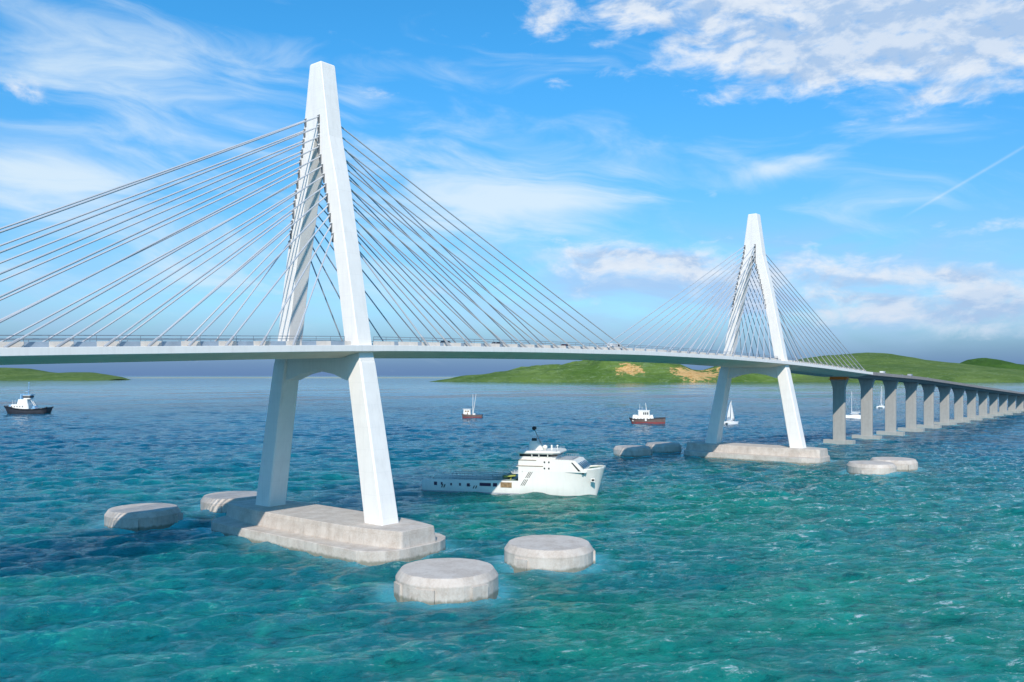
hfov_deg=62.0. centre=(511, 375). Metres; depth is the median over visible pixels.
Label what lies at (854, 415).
sailing catamaran
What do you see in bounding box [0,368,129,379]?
hills
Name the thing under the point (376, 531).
cable stayed bridge
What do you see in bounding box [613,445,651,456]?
mooring dolphin
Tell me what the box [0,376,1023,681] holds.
water
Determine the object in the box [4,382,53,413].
tug boat
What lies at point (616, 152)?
sky
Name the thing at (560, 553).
mooring dolphin
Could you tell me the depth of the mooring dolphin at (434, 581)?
137.02 m
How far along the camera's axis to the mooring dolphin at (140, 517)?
201.70 m
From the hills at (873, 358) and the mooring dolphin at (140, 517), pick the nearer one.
the mooring dolphin at (140, 517)
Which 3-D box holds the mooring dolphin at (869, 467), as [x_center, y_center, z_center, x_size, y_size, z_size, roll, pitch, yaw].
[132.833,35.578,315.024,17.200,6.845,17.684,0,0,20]
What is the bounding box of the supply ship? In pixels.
[422,426,605,495]
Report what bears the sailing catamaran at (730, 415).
on the water
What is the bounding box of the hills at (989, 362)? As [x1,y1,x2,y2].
[961,358,1023,369]
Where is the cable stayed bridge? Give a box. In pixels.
[0,61,872,565]
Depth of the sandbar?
11980.32 m
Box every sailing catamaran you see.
[724,402,738,424]
[846,397,860,418]
[876,387,884,407]
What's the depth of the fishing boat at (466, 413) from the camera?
727.55 m
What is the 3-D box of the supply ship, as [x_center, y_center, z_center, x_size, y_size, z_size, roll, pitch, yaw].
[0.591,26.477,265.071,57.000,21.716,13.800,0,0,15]
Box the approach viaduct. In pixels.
[823,371,1023,443]
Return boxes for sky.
[0,0,1023,375]
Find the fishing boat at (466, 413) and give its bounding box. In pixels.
[462,397,482,417]
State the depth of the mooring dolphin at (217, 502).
224.00 m
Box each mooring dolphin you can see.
[104,503,182,531]
[200,491,256,512]
[394,558,497,604]
[504,535,594,572]
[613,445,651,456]
[645,442,680,452]
[846,460,896,474]
[870,457,917,471]
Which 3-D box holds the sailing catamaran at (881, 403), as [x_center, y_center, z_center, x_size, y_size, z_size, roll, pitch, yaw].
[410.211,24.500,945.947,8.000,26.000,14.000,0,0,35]
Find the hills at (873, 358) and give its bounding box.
[795,353,1023,371]
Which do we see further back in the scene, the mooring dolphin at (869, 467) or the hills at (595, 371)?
the hills at (595, 371)
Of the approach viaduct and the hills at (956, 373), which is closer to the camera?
the approach viaduct
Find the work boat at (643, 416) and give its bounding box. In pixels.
[629,403,665,423]
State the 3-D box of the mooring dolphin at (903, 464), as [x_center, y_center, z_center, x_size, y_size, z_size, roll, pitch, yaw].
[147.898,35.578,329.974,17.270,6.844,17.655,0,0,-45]
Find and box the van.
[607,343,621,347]
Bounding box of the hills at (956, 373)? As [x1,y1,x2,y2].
[775,364,1023,381]
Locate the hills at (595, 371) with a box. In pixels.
[430,360,805,381]
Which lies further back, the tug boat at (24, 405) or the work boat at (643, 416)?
the tug boat at (24, 405)
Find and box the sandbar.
[130,377,453,377]
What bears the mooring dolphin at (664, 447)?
in the water

